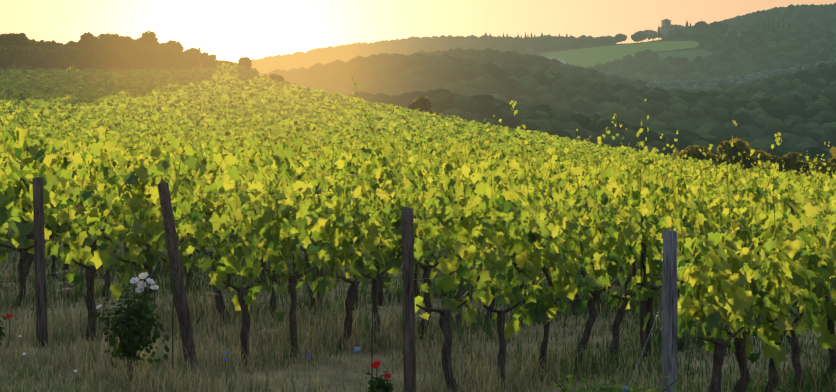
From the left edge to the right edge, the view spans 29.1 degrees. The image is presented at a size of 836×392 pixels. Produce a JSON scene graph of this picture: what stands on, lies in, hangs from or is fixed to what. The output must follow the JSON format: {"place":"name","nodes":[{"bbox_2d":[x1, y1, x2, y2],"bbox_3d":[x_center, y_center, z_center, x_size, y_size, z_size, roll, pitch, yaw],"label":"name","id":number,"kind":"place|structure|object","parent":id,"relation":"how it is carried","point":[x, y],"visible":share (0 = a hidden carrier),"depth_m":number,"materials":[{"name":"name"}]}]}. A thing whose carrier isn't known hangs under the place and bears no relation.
{"place":"outdoors","nodes":[
{"label":"outdoors","id":0,"kind":"place"},
{"bbox_2d":[0,272,682,391],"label":"rose","id":1,"kind":"object","parent":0,"point":[132,339],"depth_m":16.27,"materials":[{"name":"green plant"}]},
{"bbox_2d":[0,11,835,391],"bbox_3d":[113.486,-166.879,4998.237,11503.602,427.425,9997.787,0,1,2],"label":"ground","id":2,"kind":"structure","parent":0,"point":[756,133],"depth_m":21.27,"materials":[{"name":"green plant"}]},
{"bbox_2d":[4,271,274,391],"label":"dried umbel stems","id":3,"kind":"object","parent":2,"relation":"on","point":[66,312],"visible":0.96,"depth_m":16.41,"materials":[{"name":"brown plant"}]},
{"bbox_2d":[1,270,277,332],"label":"dried umbel heads","id":4,"kind":"object","parent":3,"relation":"on","point":[67,288],"visible":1,"depth_m":16.42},
{"bbox_2d":[0,62,829,179],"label":"vineyard","id":5,"kind":"object","parent":2,"relation":"on","point":[190,112],"visible":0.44,"depth_m":214.49,"materials":[{"name":"green plant"}]},
{"bbox_2d":[0,210,835,391],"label":"vine trunks","id":6,"kind":"object","parent":2,"relation":"on","point":[720,347],"visible":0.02,"depth_m":19.12,"materials":[{"name":"brown plant"}]},
{"bbox_2d":[0,94,835,267],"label":"vine leaves","id":7,"kind":"object","parent":2,"relation":"on","point":[24,161],"visible":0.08,"depth_m":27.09,"materials":[{"name":"green plant"}]},
{"bbox_2d":[0,167,835,390],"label":"trellis wires","id":8,"kind":"object","parent":2,"relation":"on","point":[388,243],"visible":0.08,"depth_m":18.37,"materials":[{"name":"grey metal"}]},
{"bbox_2d":[124,319,629,391],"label":"wire tensioners","id":9,"kind":"object","parent":8,"relation":"on","point":[357,350],"visible":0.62,"depth_m":15.02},
{"bbox_2d":[1,78,835,229],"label":"vine shoots","id":10,"kind":"object","parent":2,"relation":"on","point":[531,159],"visible":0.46,"depth_m":25.48,"materials":[{"name":"green plant"}]},
{"bbox_2d":[24,165,819,391],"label":"wooden posts","id":11,"kind":"object","parent":2,"relation":"on","point":[409,356],"visible":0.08,"depth_m":17.07,"materials":[{"name":"wood"}]},
{"bbox_2d":[44,83,835,368],"bbox_3d":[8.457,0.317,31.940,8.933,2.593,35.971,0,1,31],"label":"vine leaves","id":12,"kind":"object","parent":2,"relation":"on","point":[452,262],"visible":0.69,"depth_m":19.12,"materials":[{"name":"green plant"}]},
{"bbox_2d":[115,2,835,163],"bbox_3d":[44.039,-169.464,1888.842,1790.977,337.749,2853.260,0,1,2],"label":"hills","id":13,"kind":"structure","parent":2,"relation":"on","point":[808,123],"depth_m":943.96,"materials":[{"name":"green plant"}]},
{"bbox_2d":[485,15,815,40],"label":"cypress trees","id":14,"kind":"object","parent":2,"relation":"on","point":[726,27],"visible":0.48,"depth_m":2306.65,"materials":[{"name":"green plant"}]},
{"bbox_2d":[473,54,835,91],"bbox_3d":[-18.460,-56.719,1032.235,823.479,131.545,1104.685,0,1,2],"label":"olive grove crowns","id":15,"kind":"object","parent":2,"relation":"on","point":[717,83],"visible":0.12,"depth_m":1363.13,"materials":[{"name":"green plant"}]},
{"bbox_2d":[662,230,677,391],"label":"wooden post","id":16,"kind":"object","parent":2,"relation":"on","point":[669,332],"visible":0.94,"depth_m":14.27,"materials":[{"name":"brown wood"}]},
{"bbox_2d":[644,20,695,37],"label":"farmhouse walls","id":17,"kind":"structure","parent":2,"relation":"on","point":[663,32],"depth_m":2326.78,"materials":[{"name":"beige stone"}]},
{"bbox_2d":[643,19,695,31],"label":"farmhouse roofs","id":18,"kind":"structure","parent":17,"relation":"on","point":[671,25],"depth_m":2328.86,"materials":[{"name":"brown tile"}]},
{"bbox_2d":[615,21,728,41],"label":"trees","id":19,"kind":"object","parent":2,"relation":"on","point":[638,36],"visible":0.5,"depth_m":2318.74,"materials":[{"name":"green plant"}]},
{"bbox_2d":[0,30,835,178],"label":"ridge tree","id":20,"kind":"object","parent":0,"point":[88,50],"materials":[{"name":"green plant"}]},
{"bbox_2d":[0,0,835,62],"label":"sky","id":21,"kind":"structure","parent":0,"point":[231,30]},
{"bbox_2d":[546,56,566,63],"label":"field","id":22,"kind":"structure","parent":0,"point":[563,61],"depth_m":2159.98,"materials":[{"name":"green plant"}]},
{"bbox_2d":[549,374,681,391],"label":"light rose leaves","id":23,"kind":"object","parent":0,"point":[602,389],"visible":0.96,"depth_m":13.64,"materials":[{"name":"green plant"}]},
{"bbox_2d":[541,41,698,67],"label":"field","id":24,"kind":"structure","parent":0,"point":[586,57],"depth_m":2219.63,"materials":[{"name":"green plant"}]},
{"bbox_2d":[657,49,712,60],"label":"field","id":25,"kind":"structure","parent":0,"point":[691,55],"depth_m":2179.01,"materials":[{"name":"green plant"}]}
]}

